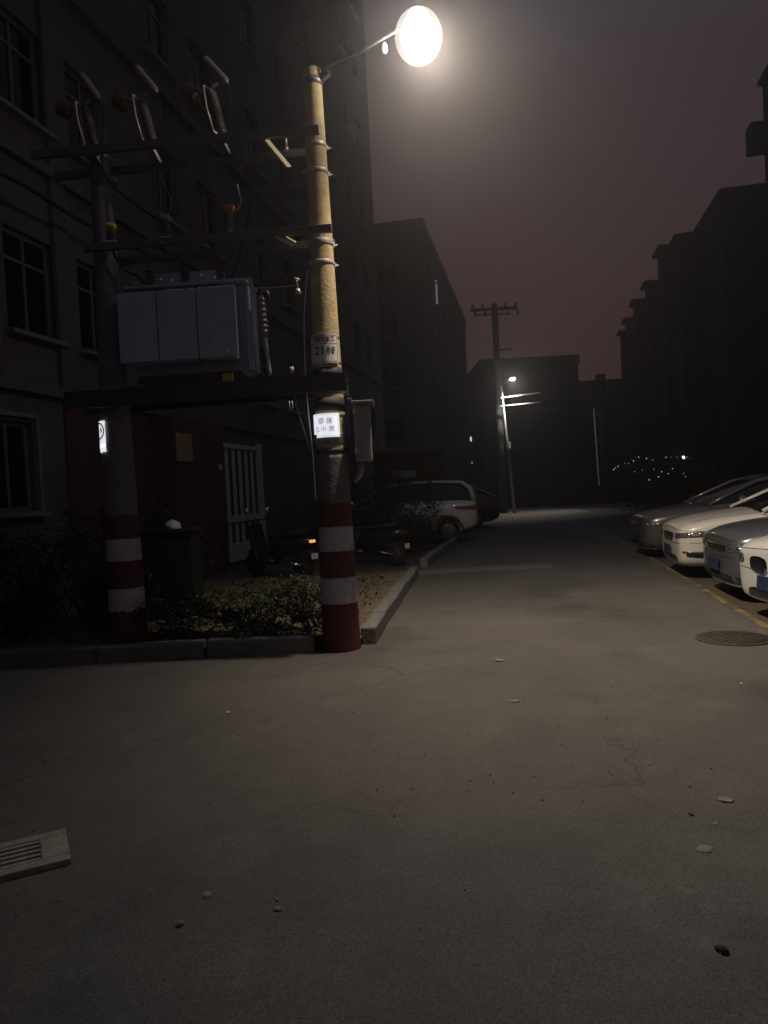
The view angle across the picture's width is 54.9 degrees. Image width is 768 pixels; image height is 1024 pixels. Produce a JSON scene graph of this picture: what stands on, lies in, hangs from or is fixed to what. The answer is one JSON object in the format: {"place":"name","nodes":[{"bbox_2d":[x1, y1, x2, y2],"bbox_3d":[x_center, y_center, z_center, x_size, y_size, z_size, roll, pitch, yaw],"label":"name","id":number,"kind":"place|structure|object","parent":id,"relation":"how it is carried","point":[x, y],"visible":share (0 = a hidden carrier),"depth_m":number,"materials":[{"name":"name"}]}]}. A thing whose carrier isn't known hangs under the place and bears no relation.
{"place":"outdoors","nodes":[
{"label":"outdoors","id":0,"kind":"place"},
{"bbox_2d":[0,500,767,1023],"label":"road","id":1,"kind":"structure","parent":0,"point":[648,742],"depth_m":4.73,"materials":[{"name":"asphalt"}]},
{"bbox_2d":[0,829,70,881],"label":"storm drain","id":2,"kind":"object","parent":1,"relation":"on","point":[30,855],"visible":1,"depth_m":3.13,"materials":[{"name":"concrete"}]},
{"bbox_2d":[10,580,763,1017],"bbox_3d":[0.299,1.284,6.336,8.423,0.007,9.381,-3,2,0],"label":"grit","id":3,"kind":"object","parent":1,"relation":"on","point":[398,752],"visible":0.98,"depth_m":4.18,"materials":[{"name":"stone"}]},
{"bbox_2d":[10,809,767,1023],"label":"asphalt patch","id":4,"kind":"object","parent":1,"relation":"on","point":[502,943],"visible":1,"depth_m":2.52,"materials":[{"name":"asphalt"}]},
{"bbox_2d":[361,566,418,644],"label":"kerb","id":5,"kind":"structure","parent":1,"relation":"on","point":[373,627],"depth_m":8.40,"materials":[{"name":"concrete"}]},
{"bbox_2d":[595,525,767,629],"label":"yellow line","id":6,"kind":"object","parent":1,"relation":"on","point":[740,611],"visible":1,"depth_m":9.42,"materials":[{"name":"paint"}]},
{"bbox_2d":[695,631,767,645],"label":"manhole cover","id":7,"kind":"object","parent":1,"relation":"on","point":[733,638],"visible":1,"depth_m":6.58,"materials":[{"name":"metal"}]},
{"bbox_2d":[0,495,767,668],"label":"ground","id":8,"kind":"structure","parent":0,"point":[615,521],"depth_m":14.53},
{"bbox_2d":[0,633,314,667],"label":"kerb","id":9,"kind":"structure","parent":8,"relation":"on","point":[264,645],"depth_m":6.94,"materials":[{"name":"concrete"}]},
{"bbox_2d":[0,0,384,620],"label":"apartment building","id":10,"kind":"structure","parent":8,"relation":"on","point":[261,54],"depth_m":13.83,"materials":[{"name":"concrete"}]},
{"bbox_2d":[0,420,51,517],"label":"window","id":11,"kind":"structure","parent":10,"relation":"in","point":[15,495],"depth_m":9.62,"materials":[{"name":"glass"}]},
{"bbox_2d":[0,9,57,140],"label":"window","id":12,"kind":"structure","parent":10,"relation":"in","point":[18,99],"depth_m":10.01,"materials":[{"name":"metal"}]},
{"bbox_2d":[2,226,70,347],"bbox_3d":[-4.745,-3.013,9.947,0.300,1.420,1.160,-3,2,12],"label":"window","id":13,"kind":"structure","parent":10,"relation":"in","point":[25,260],"depth_m":9.98,"materials":[{"name":"glass"}]},
{"bbox_2d":[0,171,146,254],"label":"power cable","id":14,"kind":"object","parent":10,"relation":"attached to","point":[40,195],"visible":0.68,"depth_m":9.53,"materials":[{"name":"black rubber"}]},
{"bbox_2d":[76,262,97,358],"bbox_3d":[-4.432,-3.076,11.484,0.300,1.420,1.160,-3,2,12],"label":"window","id":15,"kind":"structure","parent":10,"relation":"in","point":[85,275],"depth_m":11.37,"materials":[{"name":"glass"}]},
{"bbox_2d":[64,66,118,184],"bbox_3d":[-4.577,-5.971,11.396,0.300,1.420,1.160,-3,2,12],"label":"window","id":16,"kind":"structure","parent":10,"relation":"in","point":[75,90],"depth_m":11.29,"materials":[{"name":"glass"}]},
{"bbox_2d":[141,0,179,82],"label":"window","id":17,"kind":"structure","parent":10,"relation":"in","point":[151,10],"depth_m":13.82,"materials":[{"name":"metal"}]},
{"bbox_2d":[150,150,188,234],"bbox_3d":[-4.090,-6.069,13.795,0.300,1.420,1.160,-3,2,12],"label":"window","id":18,"kind":"structure","parent":10,"relation":"in","point":[160,199],"depth_m":13.92,"materials":[{"name":"glass"}]},
{"bbox_2d":[175,432,192,461],"bbox_3d":[-3.543,-1.147,13.118,0.030,0.500,0.580,-3,2,12],"label":"notice board","id":19,"kind":"object","parent":10,"relation":"attached to","point":[183,441],"visible":1,"depth_m":13.08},
{"bbox_2d":[188,41,215,128],"bbox_3d":[-3.856,-9.040,15.566,0.300,1.420,1.160,-3,2,12],"label":"window","id":20,"kind":"structure","parent":10,"relation":"in","point":[197,68],"depth_m":15.63,"materials":[{"name":"metal"}]},
{"bbox_2d":[196,183,227,262],"bbox_3d":[-3.711,-6.145,15.655,0.300,1.420,1.160,-3,2,12],"label":"window","id":21,"kind":"structure","parent":10,"relation":"in","point":[205,209],"depth_m":15.78,"materials":[{"name":"glass"}]},
{"bbox_2d":[239,0,262,68],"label":"window","id":22,"kind":"structure","parent":10,"relation":"in","point":[244,14],"depth_m":18.53,"materials":[{"name":"metal"}]},
{"bbox_2d":[245,113,268,183],"bbox_3d":[-3.259,-9.160,18.504,0.300,1.420,1.160,-3,2,12],"label":"window","id":23,"kind":"structure","parent":10,"relation":"in","point":[251,145],"depth_m":18.54,"materials":[{"name":"glass"}]},
{"bbox_2d":[252,239,274,296],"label":"window","id":24,"kind":"structure","parent":10,"relation":"in","point":[258,265],"depth_m":18.77,"materials":[{"name":"glass"}]},
{"bbox_2d":[259,350,280,408],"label":"window","id":25,"kind":"structure","parent":10,"relation":"in","point":[263,367],"depth_m":18.78,"materials":[{"name":"metal"}]},
{"bbox_2d":[270,46,290,110],"bbox_3d":[-2.966,-12.142,20.569,0.300,1.420,1.160,-3,2,12],"label":"window","id":26,"kind":"structure","parent":10,"relation":"in","point":[275,71],"depth_m":20.69,"materials":[{"name":"metal"}]},
{"bbox_2d":[276,161,295,213],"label":"window","id":27,"kind":"structure","parent":10,"relation":"in","point":[280,168],"depth_m":20.82,"materials":[{"name":"glass"}]},
{"bbox_2d":[281,258,300,315],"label":"window","id":28,"kind":"structure","parent":10,"relation":"in","point":[287,295],"depth_m":20.93,"materials":[{"name":"glass"}]},
{"bbox_2d":[287,363,306,415],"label":"window","id":29,"kind":"structure","parent":10,"relation":"in","point":[292,406],"depth_m":20.85,"materials":[{"name":"glass"}]},
{"bbox_2d":[299,8,315,64],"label":"window","id":30,"kind":"structure","parent":10,"relation":"in","point":[303,44],"depth_m":23.54,"materials":[{"name":"metal"}]},
{"bbox_2d":[319,49,333,99],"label":"window","id":31,"kind":"structure","parent":10,"relation":"in","point":[322,63],"depth_m":25.71,"materials":[{"name":"metal"}]},
{"bbox_2d":[338,18,349,63],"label":"window","id":32,"kind":"structure","parent":10,"relation":"in","point":[341,47],"depth_m":28.54,"materials":[{"name":"metal"}]},
{"bbox_2d":[342,95,353,138],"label":"window","id":33,"kind":"structure","parent":10,"relation":"in","point":[345,125],"depth_m":28.68,"materials":[{"name":"metal"}]},
{"bbox_2d":[346,171,357,212],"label":"window","id":34,"kind":"structure","parent":10,"relation":"in","point":[349,202],"depth_m":28.78,"materials":[{"name":"metal"}]},
{"bbox_2d":[349,246,360,286],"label":"window","id":35,"kind":"structure","parent":10,"relation":"in","point":[353,279],"depth_m":28.90,"materials":[{"name":"glass"}]},
{"bbox_2d":[0,571,405,648],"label":"planting bed","id":36,"kind":"object","parent":8,"relation":"on","point":[60,625],"visible":0.14,"depth_m":8.44,"materials":[{"name":"plant"}]},
{"bbox_2d":[0,517,73,644],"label":"shrub","id":37,"kind":"object","parent":36,"relation":"on","point":[20,610],"visible":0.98,"depth_m":7.86,"materials":[{"name":"green plant"}]},
{"bbox_2d":[1,487,145,632],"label":"shrub","id":38,"kind":"object","parent":36,"relation":"on","point":[74,539],"visible":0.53,"depth_m":8.48,"materials":[{"name":"green plant"}]},
{"bbox_2d":[83,87,148,643],"bbox_3d":[-2.635,-1.231,7.212,0.367,5.680,0.367,-3,2,0],"label":"concrete pole","id":39,"kind":"object","parent":36,"relation":"on","point":[125,582],"visible":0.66,"depth_m":7.11,"materials":[{"name":"concrete"}]},
{"bbox_2d":[99,420,133,452],"bbox_3d":[-2.616,-0.734,7.226,0.307,0.299,0.297,-3,2,0],"label":"warning sign","id":40,"kind":"object","parent":39,"relation":"attached to","point":[102,436],"visible":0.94,"depth_m":7.10,"materials":[{"name":"metal"}]},
{"bbox_2d":[53,148,305,180],"bbox_3d":[-1.940,-3.411,7.259,2.717,0.075,0.050,-3,2,5],"label":"cross arm","id":41,"kind":"object","parent":39,"relation":"attached to","point":[181,164],"visible":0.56,"depth_m":7.24},
{"bbox_2d":[77,564,163,627],"bbox_3d":[-2.858,0.882,8.116,0.903,0.937,0.894,-4,2,-31],"label":"shrub","id":42,"kind":"object","parent":36,"relation":"on","point":[97,600],"visible":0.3,"depth_m":7.97,"materials":[{"name":"green plant"}]},
{"bbox_2d":[103,591,220,640],"bbox_3d":[-2.187,1.081,7.424,1.128,0.550,1.168,-3,2,0],"label":"shrub","id":43,"kind":"object","parent":36,"relation":"on","point":[173,623],"visible":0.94,"depth_m":7.31,"materials":[{"name":"green plant"}]},
{"bbox_2d":[140,526,203,618],"bbox_3d":[-2.562,0.728,8.912,0.700,1.057,0.500,-3,2,0],"label":"utility cabinet","id":44,"kind":"object","parent":36,"relation":"on","point":[171,558],"visible":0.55,"depth_m":8.70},
{"bbox_2d":[0,571,393,647],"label":"ground cover","id":45,"kind":"object","parent":36,"relation":"on","point":[166,637],"visible":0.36,"depth_m":8.59,"materials":[{"name":"green plant"}]},
{"bbox_2d":[199,586,241,613],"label":"shrub","id":46,"kind":"object","parent":36,"relation":"on","point":[215,601],"visible":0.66,"depth_m":8.64,"materials":[{"name":"green plant"}]},
{"bbox_2d":[224,583,285,623],"bbox_3d":[-1.427,1.038,8.023,0.723,0.490,0.719,-2,2,17],"label":"shrub","id":47,"kind":"object","parent":36,"relation":"on","point":[259,599],"visible":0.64,"depth_m":7.99,"materials":[{"name":"green plant"}]},
{"bbox_2d":[203,594,321,638],"bbox_3d":[-1.239,1.071,7.365,1.114,0.453,1.044,-4,2,-37],"label":"shrub","id":48,"kind":"object","parent":36,"relation":"on","point":[236,621],"visible":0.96,"depth_m":7.24,"materials":[{"name":"green plant"}]},
{"bbox_2d":[253,577,292,597],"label":"shrub","id":49,"kind":"object","parent":36,"relation":"on","point":[273,580],"visible":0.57,"depth_m":9.92,"materials":[{"name":"green plant"}]},
{"bbox_2d":[276,571,320,613],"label":"shrub","id":50,"kind":"object","parent":36,"relation":"on","point":[302,594],"visible":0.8,"depth_m":8.34,"materials":[{"name":"green plant"}]},
{"bbox_2d":[286,601,359,633],"bbox_3d":[-0.617,1.076,7.348,0.751,0.378,0.875,-3,2,0],"label":"shrub","id":51,"kind":"object","parent":36,"relation":"on","point":[305,620],"visible":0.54,"depth_m":7.30,"materials":[{"name":"green plant"}]},
{"bbox_2d":[301,64,360,652],"bbox_3d":[-0.532,-1.320,6.982,0.367,5.661,0.367,-3,2,0],"label":"concrete pole","id":52,"kind":"object","parent":36,"relation":"on","point":[340,617],"visible":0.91,"depth_m":6.88,"materials":[{"name":"concrete"}]},
{"bbox_2d":[30,125,319,159],"bbox_3d":[-1.940,-3.397,6.803,2.713,0.075,0.050,-3,2,4],"label":"cross arm","id":53,"kind":"object","parent":52,"relation":"attached to","point":[185,141],"visible":1,"depth_m":6.78},
{"bbox_2d":[55,72,105,169],"bbox_3d":[-2.869,-3.739,7.025,0.489,0.987,0.298,-3,2,0],"label":"fuse cutout","id":54,"kind":"object","parent":53,"relation":"attached to","point":[65,109],"visible":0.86,"depth_m":6.98,"materials":[{"name":"grey ceramic"}]},
{"bbox_2d":[102,170,163,222],"bbox_3d":[-2.369,-2.976,6.989,0.580,0.552,0.037,-3,2,5],"label":"cable","id":55,"kind":"object","parent":54,"relation":"hanging from","point":[128,198],"visible":0.97,"depth_m":6.99,"materials":[{"name":"black rubber"}]},
{"bbox_2d":[111,65,161,163],"bbox_3d":[-2.326,-3.787,6.994,0.488,0.987,0.298,-3,2,0],"label":"fuse cutout","id":56,"kind":"object","parent":53,"relation":"attached to","point":[121,102],"visible":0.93,"depth_m":6.95,"materials":[{"name":"grey ceramic"}]},
{"bbox_2d":[181,56,230,153],"bbox_3d":[-1.666,-3.862,6.973,0.488,0.987,0.298,-3,2,0],"label":"fuse cutout","id":57,"kind":"object","parent":53,"relation":"attached to","point":[190,93],"visible":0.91,"depth_m":6.92,"materials":[{"name":"grey ceramic"}]},
{"bbox_2d":[222,153,251,278],"bbox_3d":[-1.389,-2.780,6.996,0.304,1.231,0.080,-2,2,17],"label":"cable","id":58,"kind":"object","parent":57,"relation":"hanging from","point":[248,213],"visible":0.95,"depth_m":6.97,"materials":[{"name":"black rubber"}]},
{"bbox_2d":[263,140,290,167],"bbox_3d":[-0.998,-3.311,6.790,0.275,0.343,0.066,-3,2,5],"label":"tie strap","id":59,"kind":"object","parent":53,"relation":"attached to","point":[277,154],"visible":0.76,"depth_m":6.77,"materials":[{"name":"metal"}]},
{"bbox_2d":[63,372,348,414],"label":"transformer platform","id":60,"kind":"structure","parent":52,"relation":"attached to","point":[154,396],"depth_m":6.87,"materials":[{"name":"metal"}]},
{"bbox_2d":[116,258,259,385],"bbox_3d":[-1.808,-1.806,7.052,1.262,1.245,0.618,-3,2,5],"label":"transformer","id":61,"kind":"object","parent":60,"relation":"on","point":[184,327],"visible":1,"depth_m":6.82,"materials":[{"name":"paint"}]},
{"bbox_2d":[256,290,271,375],"bbox_3d":[-1.108,-1.671,6.900,0.142,0.800,0.100,-3,2,0],"label":"insulator","id":62,"kind":"object","parent":61,"relation":"attached to","point":[261,305],"visible":1,"depth_m":6.88,"materials":[{"name":"ceramic"}]},
{"bbox_2d":[83,224,331,252],"bbox_3d":[-1.646,-2.532,6.849,2.354,0.070,0.050,-3,2,5],"label":"cross arm","id":63,"kind":"object","parent":52,"relation":"attached to","point":[209,238],"visible":1,"depth_m":6.83},
{"bbox_2d":[104,222,116,241],"bbox_3d":[-2.564,-2.606,6.950,0.112,0.234,0.090,-3,2,0],"label":"post insulator","id":64,"kind":"object","parent":63,"relation":"attached to","point":[110,236],"visible":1,"depth_m":6.92,"materials":[{"name":"grey plastic"}]},
{"bbox_2d":[159,214,170,237],"bbox_3d":[-2.042,-2.652,6.919,0.112,0.276,0.090,-3,2,0],"label":"post insulator","id":65,"kind":"object","parent":63,"relation":"attached to","point":[165,228],"visible":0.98,"depth_m":6.90,"materials":[{"name":"ceramic"}]},
{"bbox_2d":[221,204,234,231],"bbox_3d":[-1.446,-2.707,6.898,0.129,0.326,0.110,-3,2,0],"label":"post insulator","id":66,"kind":"object","parent":63,"relation":"attached to","point":[228,221],"visible":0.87,"depth_m":6.88,"materials":[{"name":"ceramic"}]},
{"bbox_2d":[118,238,334,264],"bbox_3d":[-1.647,-2.545,7.267,2.358,0.070,0.050,-3,2,6],"label":"cross arm","id":67,"kind":"object","parent":52,"relation":"attached to","point":[210,253],"visible":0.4,"depth_m":7.25},
{"bbox_2d":[303,269,315,498],"bbox_3d":[-0.701,-1.196,6.880,0.072,2.160,0.194,-3,2,8],"label":"cable","id":68,"kind":"object","parent":52,"relation":"attached to","point":[307,394],"visible":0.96,"depth_m":6.87,"materials":[{"name":"metal"}]},
{"bbox_2d":[310,334,341,365],"bbox_3d":[-0.545,-1.515,6.970,0.278,0.266,0.282,-3,2,0],"label":"number sign","id":69,"kind":"object","parent":52,"relation":"attached to","point":[324,348],"visible":0.98,"depth_m":6.84,"materials":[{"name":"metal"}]},
{"bbox_2d":[313,413,344,437],"bbox_3d":[-0.509,-0.809,6.992,0.301,0.219,0.307,-3,2,0],"label":"place sign","id":70,"kind":"object","parent":52,"relation":"attached to","point":[326,425],"visible":0.98,"depth_m":6.85,"materials":[{"name":"metal"}]},
{"bbox_2d":[345,398,373,482],"bbox_3d":[-0.215,-0.670,6.942,0.274,0.799,0.300,-3,2,0],"label":"meter box","id":71,"kind":"object","parent":52,"relation":"attached to","point":[360,413],"visible":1,"depth_m":6.84,"materials":[{"name":"grey paint"}]},
{"bbox_2d":[356,405,371,458],"bbox_3d":[-0.187,-0.740,6.844,0.125,0.486,0.012,-3,2,0],"label":"door","id":72,"kind":"structure","parent":71,"relation":"in","point":[363,414],"depth_m":6.84,"materials":[{"name":"grey paint"}]},
{"bbox_2d":[302,3,428,88],"bbox_3d":[-0.130,-4.266,6.718,1.318,0.551,0.428,-3,2,6],"label":"street lamp","id":73,"kind":"object","parent":52,"relation":"attached to","point":[417,11],"visible":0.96,"depth_m":6.75,"materials":[{"name":"metal"}]},
{"bbox_2d":[223,443,266,562],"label":"gate","id":74,"kind":"structure","parent":8,"relation":"on","point":[238,550],"depth_m":16.53,"materials":[{"name":"metal"}]},
{"bbox_2d":[243,507,318,575],"bbox_3d":[-1.900,0.543,13.400,1.785,1.285,0.690,-1,2,38],"label":"scooter","id":75,"kind":"object","parent":8,"relation":"on","point":[284,545],"visible":0.97,"depth_m":13.25,"materials":[{"name":"plastic"}]},
{"bbox_2d":[349,467,399,545],"bbox_3d":[-0.558,0.010,19.168,2.359,2.369,1.948,-5,2,-44],"label":"shrub","id":76,"kind":"object","parent":8,"relation":"on","point":[355,493],"visible":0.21,"depth_m":19.13,"materials":[{"name":"green plant"}]},
{"bbox_2d":[353,517,397,554],"bbox_3d":[-0.552,0.365,17.007,1.785,1.285,0.690,-2,2,20],"label":"scooter","id":77,"kind":"object","parent":8,"relation":"on","point":[356,531],"visible":0.11,"depth_m":16.84,"materials":[{"name":"plastic"}]},
{"bbox_2d":[351,501,410,565],"bbox_3d":[-0.302,0.426,14.602,1.785,1.285,0.690,-2,2,32],"label":"scooter","id":78,"kind":"object","parent":8,"relation":"on","point":[378,535],"visible":0.62,"depth_m":14.29,"materials":[{"name":"plastic"}]},
{"bbox_2d":[318,480,477,541],"bbox_3d":[0.390,0.009,20.608,4.416,1.682,2.132,-3,2,8],"label":"parked car","id":79,"kind":"object","parent":8,"relation":"on","point":[459,510],"visible":0.39,"depth_m":19.61,"materials":[{"name":"white paint"}]},
{"bbox_2d":[351,458,448,553],"bbox_3d":[0.237,-0.027,17.464,2.564,2.552,2.504,-4,2,-26],"label":"shrub","id":80,"kind":"object","parent":8,"relation":"on","point":[381,505],"visible":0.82,"depth_m":17.18,"materials":[{"name":"green plant"}]},
{"bbox_2d":[372,446,445,491],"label":"outbuilding","id":81,"kind":"structure","parent":8,"relation":"on","point":[423,460],"depth_m":25.43,"materials":[{"name":"grey brick"}]},
{"bbox_2d":[398,512,436,546],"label":"shrub","id":82,"kind":"object","parent":8,"relation":"on","point":[429,539],"visible":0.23,"depth_m":18.93,"materials":[{"name":"green plant"}]},
{"bbox_2d":[420,536,459,567],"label":"kerb","id":83,"kind":"structure","parent":8,"relation":"on","point":[428,559],"depth_m":15.60,"materials":[{"name":"concrete"}]},
{"bbox_2d":[472,488,499,527],"bbox_3d":[1.797,-0.113,26.162,4.386,1.444,2.132,-3,2,-4],"label":"parked car","id":84,"kind":"object","parent":8,"relation":"on","point":[488,506],"visible":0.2,"depth_m":25.46,"materials":[{"name":"black paint"}]},
{"bbox_2d":[454,471,639,507],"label":"boundary wall","id":85,"kind":"structure","parent":8,"relation":"on","point":[557,489],"depth_m":44.87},
{"bbox_2d":[593,374,608,503],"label":"utility pole","id":86,"kind":"object","parent":8,"relation":"on","point":[600,382],"visible":0.91,"depth_m":42.76,"materials":[{"name":"concrete"}]},
{"bbox_2d":[606,442,725,508],"bbox_3d":[9.918,-1.045,25.960,3.966,2.834,4.182,-1,2,43],"label":"tree","id":87,"kind":"object","parent":8,"relation":"on","point":[660,483],"visible":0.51,"depth_m":25.50,"materials":[{"name":"green plant"}]},
{"bbox_2d":[604,431,729,504],"bbox_3d":[12.640,-1.721,33.119,5.408,3.560,5.201,-3,2,0],"label":"tree","id":88,"kind":"object","parent":8,"relation":"on","point":[658,446],"visible":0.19,"depth_m":32.84,"materials":[{"name":"green plant"}]},
{"bbox_2d":[607,437,740,515],"bbox_3d":[9.418,-1.010,24.457,4.156,2.986,4.348,-4,2,-25],"label":"shrub","id":89,"kind":"object","parent":8,"relation":"on","point":[681,487],"visible":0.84,"depth_m":24.29,"materials":[{"name":"green plant"}]},
{"bbox_2d":[616,183,767,498],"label":"apartment building","id":90,"kind":"structure","parent":8,"relation":"on","point":[693,335],"depth_m":42.52,"materials":[{"name":"concrete"}]},
{"bbox_2d":[630,474,767,549],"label":"parked car","id":91,"kind":"object","parent":8,"relation":"on","point":[645,528],"visible":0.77,"depth_m":13.27,"materials":[{"name":"brown paint"}]},
{"bbox_2d":[661,488,767,565],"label":"parked car","id":92,"kind":"object","parent":8,"relation":"on","point":[682,537],"visible":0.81,"depth_m":10.54,"materials":[{"name":"white paint"}]},
{"bbox_2d":[702,516,767,587],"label":"parked car","id":93,"kind":"object","parent":8,"relation":"on","point":[723,544],"visible":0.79,"depth_m":8.73,"materials":[{"name":"grey paint"}]},
{"bbox_2d":[739,535,767,602],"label":"parked car","id":94,"kind":"object","parent":8,"relation":"on","point":[753,556],"visible":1,"depth_m":7.44,"materials":[{"name":"white paint"}]},
{"bbox_2d":[374,218,471,479],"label":"apartment building","id":95,"kind":"structure","parent":0,"point":[422,326],"depth_m":42.24,"materials":[{"name":"grey concrete"}]},
{"bbox_2d":[376,259,398,284],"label":"window","id":96,"kind":"structure","parent":95,"relation":"in","point":[386,271],"depth_m":42.12,"materials":[{"name":"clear glass"}]},
{"bbox_2d":[378,312,400,337],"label":"window","id":97,"kind":"structure","parent":95,"relation":"in","point":[389,324],"depth_m":42.21,"materials":[{"name":"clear glass"}]},
{"bbox_2d":[381,365,403,390],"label":"window","id":98,"kind":"structure","parent":95,"relation":"in","point":[391,375],"depth_m":42.30,"materials":[{"name":"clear glass"}]},
{"bbox_2d":[384,418,405,442],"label":"window","id":99,"kind":"structure","parent":95,"relation":"in","point":[394,432],"depth_m":42.39,"materials":[{"name":"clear glass"}]},
{"bbox_2d":[419,563,554,574],"bbox_3d":[1.653,1.010,13.090,2.732,0.001,0.798,-3,2,-2],"label":"bump","id":100,"kind":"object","parent":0,"point":[484,568],"depth_m":13.08,"materials":[{"name":"concrete"}]},
{"bbox_2d":[467,355,582,478],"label":"apartment building","id":101,"kind":"structure","parent":0,"point":[533,429],"depth_m":59.43,"materials":[{"name":"grey concrete"}]},
{"bbox_2d":[539,393,558,410],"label":"window","id":102,"kind":"structure","parent":101,"relation":"in","point":[548,402],"depth_m":59.48,"materials":[{"name":"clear glass"}]},
{"bbox_2d":[541,431,560,448],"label":"window","id":103,"kind":"structure","parent":101,"relation":"in","point":[549,439],"depth_m":59.58,"materials":[{"name":"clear glass"}]},
{"bbox_2d":[499,509,591,516],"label":"crossing pavement","id":104,"kind":"structure","parent":0,"point":[543,512],"depth_m":35.05,"materials":[{"name":"concrete"}]},
{"bbox_2d":[471,302,518,512],"bbox_3d":[5.819,-5.116,37.270,2.435,10.750,0.420,-3,2,0],"label":"utility pole","id":105,"kind":"object","parent":104,"relation":"on","point":[495,309],"visible":1,"depth_m":37.12,"materials":[{"name":"concrete"}]},
{"bbox_2d":[500,377,539,512],"bbox_3d":[6.784,-3.252,36.188,1.898,6.611,0.660,-3,2,0],"label":"lamp post","id":106,"kind":"object","parent":104,"relation":"on","point":[508,445],"visible":0.98,"depth_m":36.35,"materials":[{"name":"metal"}]},
{"bbox_2d":[363,0,767,380],"label":"sky","id":107,"kind":"structure","parent":0,"point":[545,151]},
{"bbox_2d":[579,379,624,472],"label":"apartment building","id":108,"kind":"structure","parent":0,"point":[613,401],"depth_m":77.75,"materials":[{"name":"grey concrete"}]},
{"bbox_2d":[745,64,767,238],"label":"apartment building","id":109,"kind":"structure","parent":0,"point":[756,135],"depth_m":31.02,"materials":[{"name":"concrete"}]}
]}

